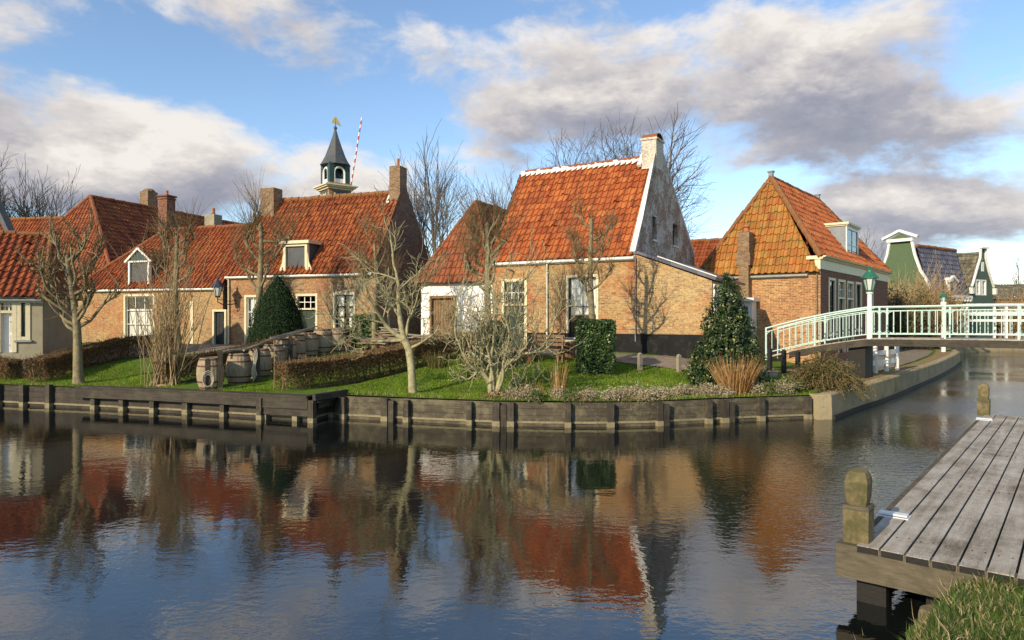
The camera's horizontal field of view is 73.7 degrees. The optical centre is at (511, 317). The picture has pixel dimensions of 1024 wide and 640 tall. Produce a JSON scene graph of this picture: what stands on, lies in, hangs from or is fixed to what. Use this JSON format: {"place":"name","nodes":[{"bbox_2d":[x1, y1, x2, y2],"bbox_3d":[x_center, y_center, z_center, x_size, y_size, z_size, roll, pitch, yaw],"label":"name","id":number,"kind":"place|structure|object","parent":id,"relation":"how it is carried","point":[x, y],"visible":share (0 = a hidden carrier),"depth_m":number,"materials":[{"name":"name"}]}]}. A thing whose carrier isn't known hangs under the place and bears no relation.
{"place":"outdoors","nodes":[
{"label":"outdoors","id":0,"kind":"place"},
{"bbox_2d":[83,343,779,376],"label":"garden path","id":1,"kind":"structure","parent":0,"point":[661,361],"depth_m":23.11,"materials":[{"name":"brick"}]},
{"bbox_2d":[0,337,1014,400],"bbox_3d":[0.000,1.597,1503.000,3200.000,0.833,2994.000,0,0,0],"label":"ground","id":2,"kind":"structure","parent":0,"point":[776,365],"depth_m":20.28,"materials":[{"name":"plant"}]},
{"bbox_2d":[0,199,14,230],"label":"raking beam","id":3,"kind":"structure","parent":2,"relation":"on","point":[5,221],"depth_m":37.20,"materials":[{"name":"grey wood"}]},
{"bbox_2d":[0,354,26,379],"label":"brown hedge","id":4,"kind":"object","parent":2,"relation":"on","point":[7,365],"visible":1,"depth_m":21.50,"materials":[{"name":"brown plant"}]},
{"bbox_2d":[0,148,30,216],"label":"bare tree","id":5,"kind":"object","parent":2,"relation":"on","point":[4,168],"visible":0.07,"depth_m":54.49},
{"bbox_2d":[0,216,61,231],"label":"brick house","id":6,"kind":"structure","parent":2,"relation":"on","point":[29,224],"depth_m":41.92,"materials":[{"name":"red tile"}]},
{"bbox_2d":[0,160,82,216],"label":"bare tree","id":7,"kind":"object","parent":2,"relation":"on","point":[27,213],"visible":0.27,"depth_m":55.05,"materials":[{"name":"plant"}]},
{"bbox_2d":[0,230,83,385],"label":"house","id":8,"kind":"structure","parent":2,"relation":"on","point":[27,331],"depth_m":22.54,"materials":[{"name":"red tile"}]},
{"bbox_2d":[0,303,16,352],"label":"door","id":9,"kind":"structure","parent":8,"relation":"in","point":[7,317],"depth_m":22.21,"materials":[{"name":"beige paint"}]},
{"bbox_2d":[14,303,31,341],"bbox_3d":[-15.995,0.086,22.370,0.485,1.429,0.265,0,0,-20],"label":"window","id":10,"kind":"structure","parent":8,"relation":"in","point":[22,327],"depth_m":22.32,"materials":[{"name":"beige paint"}]},
{"bbox_2d":[4,200,127,383],"bbox_3d":[-13.430,-0.818,20.695,2.844,5.761,2.238,0,0,0],"label":"pollard tree","id":11,"kind":"object","parent":2,"relation":"on","point":[86,270],"visible":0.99,"depth_m":20.54,"materials":[{"name":"brown plant"}]},
{"bbox_2d":[19,332,164,381],"bbox_3d":[-14.340,1.258,23.385,1.845,1.582,5.740,0,0,17],"label":"brown hedge","id":12,"kind":"object","parent":2,"relation":"on","point":[55,360],"visible":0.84,"depth_m":23.31,"materials":[{"name":"brown plant"}]},
{"bbox_2d":[46,188,246,343],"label":"brick house","id":13,"kind":"structure","parent":2,"relation":"on","point":[116,219],"depth_m":32.23,"materials":[{"name":"red tile"}]},
{"bbox_2d":[123,294,154,336],"bbox_3d":[-17.149,-0.021,31.526,1.814,2.110,0.215,0,0,18],"label":"window","id":14,"kind":"structure","parent":13,"relation":"in","point":[137,326],"depth_m":31.66,"materials":[{"name":"beige paint"}]},
{"bbox_2d":[212,309,227,343],"bbox_3d":[-12.858,0.433,30.108,0.741,1.573,0.180,0,0,18],"label":"door","id":15,"kind":"structure","parent":13,"relation":"in","point":[217,314],"depth_m":30.13,"materials":[{"name":"beige paint"}]},
{"bbox_2d":[71,216,244,386],"bbox_3d":[-10.292,-0.451,20.147,4.591,5.069,3.984,0,0,0],"label":"bare shrub","id":16,"kind":"object","parent":2,"relation":"on","point":[166,335],"visible":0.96,"depth_m":19.81,"materials":[{"name":"plant"}]},
{"bbox_2d":[126,191,221,353],"bbox_3d":[-12.574,-1.684,25.507,3.425,6.215,2.294,0,0,-10],"label":"pollard tree","id":17,"kind":"object","parent":2,"relation":"on","point":[187,242],"visible":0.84,"depth_m":25.50,"materials":[{"name":"brown plant"}]},
{"bbox_2d":[202,358,213,389],"bbox_3d":[-8.162,1.651,18.323,0.301,1.090,0.191,0,0,-29],"label":"mooring stake","id":18,"kind":"object","parent":2,"relation":"on","point":[206,380],"visible":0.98,"depth_m":18.29,"materials":[{"name":"wood"}]},
{"bbox_2d":[196,357,223,389],"bbox_3d":[-8.453,1.571,19.136,0.726,0.900,0.726,-1,2,-23],"label":"barrel","id":19,"kind":"object","parent":2,"relation":"on","point":[200,370],"visible":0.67,"depth_m":18.87,"materials":[{"name":"wood"}]},
{"bbox_2d":[218,350,222,388],"bbox_3d":[-8.123,1.542,19.000,0.130,1.280,0.130,0,0,-26],"label":"mooring stake","id":20,"kind":"object","parent":2,"relation":"on","point":[220,368],"visible":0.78,"depth_m":18.94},
{"bbox_2d":[225,353,251,384],"bbox_3d":[-7.980,1.507,19.950,0.726,0.900,0.726,0,0,16],"label":"barrel","id":21,"kind":"object","parent":2,"relation":"on","point":[238,369],"visible":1,"depth_m":19.68,"materials":[{"name":"wood"}]},
{"bbox_2d":[150,326,352,384],"bbox_3d":[-8.342,1.159,23.491,1.354,1.778,8.626,0,0,31],"label":"wooden fence","id":22,"kind":"object","parent":2,"relation":"on","point":[210,353],"visible":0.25,"depth_m":20.73,"materials":[{"name":"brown wood"}]},
{"bbox_2d":[251,347,259,383],"bbox_3d":[-7.462,1.488,19.847,0.249,1.250,0.180,0,0,-32],"label":"mooring stake","id":23,"kind":"object","parent":2,"relation":"on","point":[255,371],"visible":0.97,"depth_m":19.83,"materials":[{"name":"wood"}]},
{"bbox_2d":[248,348,271,377],"bbox_3d":[-7.733,1.400,20.900,0.726,0.900,0.726,0,0,31],"label":"barrel","id":24,"kind":"object","parent":2,"relation":"on","point":[265,362],"visible":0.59,"depth_m":20.68,"materials":[{"name":"wood"}]},
{"bbox_2d":[217,169,307,305],"bbox_3d":[-9.156,-2.139,25.188,3.459,7.005,2.452,0,0,0],"label":"pollard tree","id":25,"kind":"object","parent":2,"relation":"on","point":[260,259],"visible":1,"depth_m":25.13,"materials":[{"name":"brown plant"}]},
{"bbox_2d":[263,344,284,371],"bbox_3d":[-7.665,1.287,21.900,0.726,0.855,0.726,0,0,-43],"label":"barrel","id":26,"kind":"object","parent":2,"relation":"on","point":[279,350],"visible":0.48,"depth_m":21.65,"materials":[{"name":"wood"}]},
{"bbox_2d":[246,272,307,344],"bbox_3d":[-8.454,-0.128,24.609,2.242,3.057,2.205,0,0,0],"label":"yew cone","id":27,"kind":"object","parent":2,"relation":"on","point":[276,311],"visible":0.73,"depth_m":24.02,"materials":[{"name":"green plant"}]},
{"bbox_2d":[275,338,296,360],"bbox_3d":[-7.548,1.136,22.700,0.726,0.900,0.726,0,0,-28],"label":"barrel","id":28,"kind":"object","parent":2,"relation":"on","point":[283,342],"visible":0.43,"depth_m":22.42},
{"bbox_2d":[286,334,305,359],"bbox_3d":[-7.461,1.024,23.500,0.726,0.900,0.726,0,0,-12],"label":"barrel","id":29,"kind":"object","parent":2,"relation":"on","point":[300,341],"visible":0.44,"depth_m":23.27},
{"bbox_2d":[300,333,318,357],"bbox_3d":[-7.170,0.967,24.000,0.726,0.855,0.726,0,0,3],"label":"barrel","id":30,"kind":"object","parent":2,"relation":"on","point":[312,344],"visible":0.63,"depth_m":23.74,"materials":[{"name":"wood"}]},
{"bbox_2d":[313,329,331,353],"bbox_3d":[-6.827,0.862,24.600,0.726,0.900,0.726,0,0,19],"label":"barrel","id":31,"kind":"object","parent":2,"relation":"on","point":[325,346],"visible":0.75,"depth_m":24.32,"materials":[{"name":"wood"}]},
{"bbox_2d":[223,158,428,346],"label":"brick house","id":32,"kind":"structure","parent":2,"relation":"on","point":[307,259],"depth_m":29.66,"materials":[{"name":"orange tile"}]},
{"bbox_2d":[211,278,237,304],"bbox_3d":[-12.436,-1.141,29.395,0.519,1.220,1.066,0,0,32],"label":"wall lantern","id":33,"kind":"object","parent":32,"relation":"attached to","point":[218,287],"depth_m":29.09,"materials":[{"name":"black glass"}]},
{"bbox_2d":[243,295,255,344],"bbox_3d":[-11.216,0.104,29.617,0.941,2.159,0.265,0,0,20],"label":"window","id":34,"kind":"structure","parent":32,"relation":"in","point":[249,300],"depth_m":29.68,"materials":[{"name":"beige paint"}]},
{"bbox_2d":[295,293,317,329],"bbox_3d":[-8.581,0.111,28.660,1.098,2.218,0.180,0,0,20],"label":"door","id":35,"kind":"structure","parent":32,"relation":"in","point":[308,312],"depth_m":28.62,"materials":[{"name":"beige paint"}]},
{"bbox_2d":[313,117,357,195],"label":"bell tower","id":36,"kind":"structure","parent":32,"relation":"on","point":[335,171],"depth_m":45.54,"materials":[{"name":"teal wood"}]},
{"bbox_2d":[333,292,354,341],"bbox_3d":[-6.854,-0.022,28.028,1.142,2.013,0.265,0,0,20],"label":"window","id":37,"kind":"structure","parent":32,"relation":"in","point":[338,294],"depth_m":28.10,"materials":[{"name":"beige paint"}]},
{"bbox_2d":[328,328,345,352],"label":"barrel","id":38,"kind":"object","parent":2,"relation":"on","point":[335,336],"visible":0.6,"depth_m":24.61,"materials":[{"name":"wood"}]},
{"bbox_2d":[351,313,383,349],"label":"ivy block","id":39,"kind":"structure","parent":2,"relation":"on","point":[366,334],"depth_m":25.24,"materials":[{"name":"green plant"}]},
{"bbox_2d":[336,204,410,347],"bbox_3d":[-4.986,-1.497,24.617,2.866,5.664,2.364,0,0,0],"label":"pollard tree","id":40,"kind":"object","parent":2,"relation":"on","point":[375,253],"visible":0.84,"depth_m":24.52,"materials":[{"name":"brown plant"}]},
{"bbox_2d":[273,330,478,390],"bbox_3d":[-3.773,1.194,21.078,1.113,1.704,7.662,0,0,44],"label":"brown hedge","id":41,"kind":"object","parent":2,"relation":"on","point":[339,363],"visible":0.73,"depth_m":19.95,"materials":[{"name":"brown plant"}]},
{"bbox_2d":[357,338,397,351],"bbox_3d":[-4.582,1.043,23.372,1.741,0.679,0.974,0,0,17],"label":"plank stack","id":42,"kind":"object","parent":2,"relation":"on","point":[383,344],"visible":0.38,"depth_m":23.35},
{"bbox_2d":[306,186,469,393],"bbox_3d":[-3.170,-0.685,18.210,4.168,5.445,3.083,0,0,0],"label":"bare tree","id":43,"kind":"object","parent":2,"relation":"on","point":[402,336],"visible":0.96,"depth_m":17.83,"materials":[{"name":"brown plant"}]},
{"bbox_2d":[369,327,411,347],"bbox_3d":[-4.317,0.805,24.610,1.802,0.934,0.965,0,0,17],"label":"plank stack","id":44,"kind":"object","parent":2,"relation":"on","point":[385,333],"visible":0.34,"depth_m":24.50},
{"bbox_2d":[371,150,462,255],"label":"bare tree","id":45,"kind":"object","parent":2,"relation":"on","point":[425,204],"visible":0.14,"depth_m":55.82,"materials":[{"name":"plant"}]},
{"bbox_2d":[27,355,806,398],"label":"fallen leaves","id":46,"kind":"object","parent":2,"relation":"on","point":[416,383],"visible":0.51,"depth_m":19.60,"materials":[{"name":"brown plant"}]},
{"bbox_2d":[387,120,471,258],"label":"bare tree","id":47,"kind":"object","parent":2,"relation":"on","point":[433,214],"visible":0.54,"depth_m":50.98,"materials":[{"name":"plant"}]},
{"bbox_2d":[424,351,450,368],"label":"dry grass tuft","id":48,"kind":"object","parent":2,"relation":"on","point":[438,364],"visible":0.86,"depth_m":21.32,"materials":[{"name":"green plant"}]},
{"bbox_2d":[413,200,517,344],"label":"annex house","id":49,"kind":"structure","parent":2,"relation":"on","point":[441,283],"depth_m":28.54,"materials":[{"name":"white paint"}]},
{"bbox_2d":[429,295,456,344],"bbox_3d":[-2.832,0.180,28.545,1.393,2.180,0.200,0,0,30],"label":"barn door","id":50,"kind":"structure","parent":49,"relation":"in","point":[434,302],"depth_m":28.66,"materials":[{"name":"brown wood"}]},
{"bbox_2d":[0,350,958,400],"bbox_3d":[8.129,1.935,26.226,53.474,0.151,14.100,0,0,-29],"label":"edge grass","id":51,"kind":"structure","parent":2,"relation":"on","point":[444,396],"depth_m":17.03,"materials":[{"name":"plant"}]},
{"bbox_2d":[444,166,532,320],"bbox_3d":[-0.911,-1.610,21.777,3.213,6.247,2.426,0,0,0],"label":"pollard tree","id":52,"kind":"object","parent":2,"relation":"on","point":[471,223],"visible":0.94,"depth_m":21.70,"materials":[{"name":"brown plant"}]},
{"bbox_2d":[478,320,511,368],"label":"ivy block","id":53,"kind":"structure","parent":2,"relation":"on","point":[498,339],"depth_m":20.83,"materials":[{"name":"green plant"}]},
{"bbox_2d":[437,221,586,401],"bbox_3d":[-0.159,-0.036,17.485,3.645,4.968,3.027,0,0,-17],"label":"bare shrub","id":54,"kind":"object","parent":2,"relation":"on","point":[490,379],"visible":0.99,"depth_m":17.22,"materials":[{"name":"beige plant"}]},
{"bbox_2d":[497,382,527,401],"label":"border plant","id":55,"kind":"object","parent":2,"relation":"on","point":[513,393],"visible":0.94,"depth_m":16.60,"materials":[{"name":"beige plant"}]},
{"bbox_2d":[458,126,602,204],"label":"bare tree","id":56,"kind":"object","parent":2,"relation":"on","point":[583,153],"visible":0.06,"depth_m":51.41,"materials":[{"name":"plant"}]},
{"bbox_2d":[526,388,548,404],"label":"border plant","id":57,"kind":"object","parent":2,"relation":"on","point":[539,396],"visible":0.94,"depth_m":16.40,"materials":[{"name":"green plant"}]},
{"bbox_2d":[528,335,564,363],"bbox_3d":[1.093,0.996,21.531,1.100,0.895,0.392,0,0,30],"label":"garden bench","id":58,"kind":"object","parent":2,"relation":"on","point":[562,343],"visible":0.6,"depth_m":21.53,"materials":[{"name":"brown wood"}]},
{"bbox_2d":[545,385,568,401],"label":"border plant","id":59,"kind":"object","parent":2,"relation":"on","point":[556,393],"visible":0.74,"depth_m":16.75,"materials":[{"name":"beige plant"}]},
{"bbox_2d":[548,358,570,390],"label":"dry grass tuft","id":60,"kind":"object","parent":2,"relation":"on","point":[563,385],"visible":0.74,"depth_m":17.31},
{"bbox_2d":[556,340,574,358],"bbox_3d":[1.756,1.034,22.300,0.621,0.595,0.621,0,0,0],"label":"tub table","id":61,"kind":"object","parent":2,"relation":"on","point":[570,353],"visible":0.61,"depth_m":22.03,"materials":[{"name":"brown wood"}]},
{"bbox_2d":[554,188,625,318],"bbox_3d":[2.474,-1.291,21.142,2.356,5.683,1.919,0,0,0],"label":"pollard tree","id":62,"kind":"object","parent":2,"relation":"on","point":[591,268],"visible":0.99,"depth_m":21.13,"materials":[{"name":"brown plant"}]},
{"bbox_2d":[580,385,601,402],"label":"border plant","id":63,"kind":"object","parent":2,"relation":"on","point":[589,393],"visible":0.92,"depth_m":16.53,"materials":[{"name":"beige plant"}]},
{"bbox_2d":[575,318,616,373],"bbox_3d":[2.500,0.843,20.294,1.251,1.686,1.043,0,0,0],"label":"hedge","id":64,"kind":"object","parent":2,"relation":"on","point":[595,353],"depth_m":19.90,"materials":[{"name":"green plant"}]},
{"bbox_2d":[597,383,624,401],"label":"border plant","id":65,"kind":"object","parent":2,"relation":"on","point":[609,394],"visible":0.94,"depth_m":16.50,"materials":[{"name":"beige plant"}]},
{"bbox_2d":[490,133,745,359],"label":"brick house","id":66,"kind":"structure","parent":2,"relation":"on","point":[654,291],"depth_m":25.66,"materials":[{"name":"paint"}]},
{"bbox_2d":[501,278,526,347],"bbox_3d":[0.124,-0.142,26.526,1.136,2.724,0.180,0,0,30],"label":"door","id":67,"kind":"structure","parent":66,"relation":"in","point":[523,321],"depth_m":26.50,"materials":[{"name":"beige paint"}]},
{"bbox_2d":[564,274,598,338],"bbox_3d":[2.604,-0.385,25.092,1.382,2.359,0.265,0,0,30],"label":"window","id":68,"kind":"structure","parent":66,"relation":"in","point":[573,289],"depth_m":25.30,"materials":[{"name":"beige paint"}]},
{"bbox_2d":[534,103,714,238],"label":"bare tree","id":69,"kind":"object","parent":2,"relation":"on","point":[670,168],"visible":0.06,"depth_m":48.87,"materials":[{"name":"plant"}]},
{"bbox_2d":[621,381,649,397],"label":"border plant","id":70,"kind":"object","parent":2,"relation":"on","point":[634,390],"visible":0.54,"depth_m":16.87,"materials":[{"name":"beige plant"}]},
{"bbox_2d":[629,387,656,407],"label":"border plant","id":71,"kind":"object","parent":2,"relation":"on","point":[642,395],"visible":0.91,"depth_m":16.52,"materials":[{"name":"beige plant"}]},
{"bbox_2d":[635,384,669,402],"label":"border plant","id":72,"kind":"object","parent":2,"relation":"on","point":[655,393],"visible":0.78,"depth_m":16.66,"materials":[{"name":"beige plant"}]},
{"bbox_2d":[669,382,697,396],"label":"border plant","id":73,"kind":"object","parent":2,"relation":"on","point":[684,389],"visible":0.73,"depth_m":17.24,"materials":[{"name":"beige plant"}]},
{"bbox_2d":[690,238,720,267],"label":"brick house","id":74,"kind":"structure","parent":2,"relation":"on","point":[703,248],"depth_m":40.53,"materials":[{"name":"red tile"}]},
{"bbox_2d":[708,384,734,398],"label":"border plant","id":75,"kind":"object","parent":2,"relation":"on","point":[727,391],"visible":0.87,"depth_m":17.39,"materials":[{"name":"beige plant"}]},
{"bbox_2d":[681,272,772,387],"bbox_3d":[5.874,0.413,18.922,2.304,3.347,2.232,0,0,0],"label":"holly tree","id":76,"kind":"object","parent":2,"relation":"on","point":[725,329],"visible":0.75,"depth_m":18.52,"materials":[{"name":"green plant"}]},
{"bbox_2d":[703,353,765,394],"bbox_3d":[5.805,1.417,17.752,1.655,1.197,1.478,0,0,32],"label":"dry grass tuft","id":77,"kind":"object","parent":2,"relation":"on","point":[742,382],"visible":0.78,"depth_m":17.51,"materials":[{"name":"plant"}]},
{"bbox_2d":[756,378,778,396],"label":"border plant","id":78,"kind":"object","parent":2,"relation":"on","point":[768,390],"visible":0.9,"depth_m":17.62,"materials":[{"name":"green plant"}]},
{"bbox_2d":[768,378,798,396],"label":"border plant","id":79,"kind":"object","parent":2,"relation":"on","point":[786,386],"visible":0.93,"depth_m":17.67,"materials":[{"name":"grey plant"}]},
{"bbox_2d":[771,373,807,396],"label":"berry shrub","id":80,"kind":"object","parent":2,"relation":"on","point":[788,381],"visible":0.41,"depth_m":18.02,"materials":[{"name":"brown plant"}]},
{"bbox_2d":[699,170,892,364],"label":"brick house","id":81,"kind":"structure","parent":2,"relation":"on","point":[780,244],"depth_m":28.69,"materials":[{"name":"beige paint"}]},
{"bbox_2d":[828,277,837,336],"bbox_3d":[13.267,-0.431,28.361,0.205,2.428,1.189,0,0,39],"label":"window","id":82,"kind":"structure","parent":81,"relation":"in","point":[830,333],"depth_m":28.67,"materials":[{"name":"beige paint"}]},
{"bbox_2d":[838,279,845,352],"bbox_3d":[14.206,-0.055,29.574,0.180,3.169,1.191,0,0,39],"label":"window","id":83,"kind":"structure","parent":81,"relation":"in","point":[842,299],"depth_m":29.91,"materials":[{"name":"beige paint"}]},
{"bbox_2d":[847,281,853,351],"bbox_3d":[15.181,-0.049,30.775,0.180,3.159,1.209,0,0,39],"label":"door","id":84,"kind":"structure","parent":81,"relation":"in","point":[850,301],"depth_m":31.10,"materials":[{"name":"beige paint"}]},
{"bbox_2d":[855,282,862,331],"bbox_3d":[16.209,-0.490,31.994,0.205,2.328,1.311,0,0,39],"label":"window","id":85,"kind":"structure","parent":81,"relation":"in","point":[859,284],"depth_m":32.35,"materials":[{"name":"beige paint"}]},
{"bbox_2d":[783,340,876,402],"bbox_3d":[8.518,1.479,18.449,2.711,1.726,1.841,0,0,0],"label":"berry shrub","id":86,"kind":"object","parent":2,"relation":"on","point":[815,375],"visible":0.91,"depth_m":18.30,"materials":[{"name":"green plant"}]},
{"bbox_2d":[873,346,898,372],"bbox_3d":[13.375,1.558,24.750,3.509,1.090,0.149,0,0,-43],"label":"white fence","id":87,"kind":"object","parent":2,"relation":"on","point":[886,361],"visible":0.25,"depth_m":25.06,"materials":[{"name":"paint"}]},
{"bbox_2d":[823,349,950,390],"bbox_3d":[17.571,1.976,30.217,1.610,0.040,31.144,0,0,38],"label":"earth strip","id":88,"kind":"object","parent":2,"relation":"on","point":[938,354],"visible":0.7,"depth_m":28.21,"materials":[{"name":"soil"}]},
{"bbox_2d":[765,304,1023,378],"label":"footbridge","id":89,"kind":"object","parent":2,"relation":"on","point":[860,352],"visible":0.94,"depth_m":21.82,"materials":[{"name":"white wood"}]},
{"bbox_2d":[860,265,878,338],"bbox_3d":[11.527,-0.409,22.004,0.456,2.558,0.526,0,0,0],"label":"street lamp","id":90,"kind":"object","parent":89,"relation":"on","point":[869,277],"visible":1,"depth_m":21.93,"materials":[{"name":"metal"}]},
{"bbox_2d":[888,275,940,349],"bbox_3d":[23.011,-0.191,40.813,5.449,5.101,4.793,0,0,0],"label":"wild bush","id":91,"kind":"object","parent":2,"relation":"on","point":[897,302],"visible":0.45,"depth_m":39.92,"materials":[{"name":"brown plant"}]},
{"bbox_2d":[881,229,972,337],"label":"green house","id":92,"kind":"structure","parent":2,"relation":"on","point":[903,250],"depth_m":50.21,"materials":[{"name":"white paint"}]},
{"bbox_2d":[888,270,977,348],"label":"wild bush","id":93,"kind":"object","parent":2,"relation":"on","point":[932,319],"visible":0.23,"depth_m":42.15,"materials":[{"name":"orange plant"}]},
{"bbox_2d":[888,249,980,347],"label":"wild bush","id":94,"kind":"object","parent":2,"relation":"on","point":[928,291],"visible":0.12,"depth_m":42.59,"materials":[{"name":"orange plant"}]},
{"bbox_2d":[939,290,947,351],"bbox_3d":[24.900,0.270,39.400,0.407,3.650,0.470,0,0,0],"label":"street lamp","id":95,"kind":"object","parent":2,"relation":"on","point":[943,296],"visible":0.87,"depth_m":39.32,"materials":[{"name":"metal"}]},
{"bbox_2d":[957,246,996,337],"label":"green house","id":96,"kind":"structure","parent":2,"relation":"on","point":[984,289],"depth_m":56.10,"materials":[{"name":"white paint"}]},
{"bbox_2d":[953,303,1023,337],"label":"white fence","id":97,"kind":"object","parent":2,"relation":"on","point":[1006,315],"visible":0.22,"depth_m":45.02,"materials":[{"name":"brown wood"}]},
{"bbox_2d":[993,283,1023,338],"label":"wild bush","id":98,"kind":"object","parent":2,"relation":"on","point":[1014,326],"visible":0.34,"depth_m":59.34,"materials":[{"name":"orange plant"}]},
{"bbox_2d":[993,284,1023,336],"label":"brick house","id":99,"kind":"structure","parent":2,"relation":"on","point":[1007,287],"depth_m":67.51,"materials":[{"name":"brown brick"}]},
{"bbox_2d":[0,350,1023,639],"bbox_3d":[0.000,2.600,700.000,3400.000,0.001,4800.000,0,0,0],"label":"water","id":100,"kind":"structure","parent":0,"point":[114,524],"depth_m":8.61,"materials":[{"name":"blue liquid"}]},
{"bbox_2d":[0,384,81,407],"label":"timber quay","id":101,"kind":"structure","parent":100,"relation":"in","point":[48,396],"depth_m":19.93,"materials":[{"name":"grey wood"}]},
{"bbox_2d":[75,385,335,421],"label":"timber quay","id":102,"kind":"structure","parent":100,"relation":"in","point":[219,403],"depth_m":18.23,"materials":[{"name":"grey wood"}]},
{"bbox_2d":[256,389,347,422],"bbox_3d":[-5.361,2.505,17.608,2.078,1.290,1.251,0,0,19],"label":"landing step","id":103,"kind":"object","parent":102,"relation":"attached to","point":[263,408],"visible":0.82,"depth_m":17.17,"materials":[{"name":"brown wood"}]},
{"bbox_2d":[334,396,811,427],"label":"timber quay","id":104,"kind":"structure","parent":100,"relation":"in","point":[556,414],"depth_m":16.68,"materials":[{"name":"grey wood"}]},
{"bbox_2d":[836,383,1023,606],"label":"wooden jetty","id":105,"kind":"object","parent":100,"relation":"in","point":[957,501],"visible":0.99,"depth_m":6.50,"materials":[{"name":"wood"}]},
{"bbox_2d":[0,0,1023,296],"label":"sky","id":106,"kind":"structure","parent":0,"point":[906,115],"materials":[{"name":"blue"}]},
{"bbox_2d":[780,348,932,370],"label":"quayside path","id":107,"kind":"structure","parent":0,"point":[907,355],"depth_m":34.06,"materials":[{"name":"brick"}]},
{"bbox_2d":[897,547,1023,639],"bbox_3d":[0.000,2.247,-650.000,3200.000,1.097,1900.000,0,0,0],"label":"bank","id":108,"kind":"structure","parent":0,"point":[914,627],"depth_m":5.02,"materials":[{"name":"plant"}]},
{"bbox_2d":[917,604,934,626],"bbox_3d":[3.356,2.555,5.398,0.262,0.490,0.266,0,0,-23],"label":"rock","id":109,"kind":"object","parent":108,"relation":"on","point":[923,609],"visible":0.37,"depth_m":5.41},
{"label":"canal bed","id":110,"kind":"structure","parent":0,"visible":0},
{"bbox_2d":[809,347,1023,419],"bbox_3d":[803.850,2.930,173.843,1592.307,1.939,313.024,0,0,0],"label":"canal wall","id":111,"kind":"structure","parent":110,"relation":"on","point":[828,405],"depth_m":21.71,"materials":[{"name":"concrete"}]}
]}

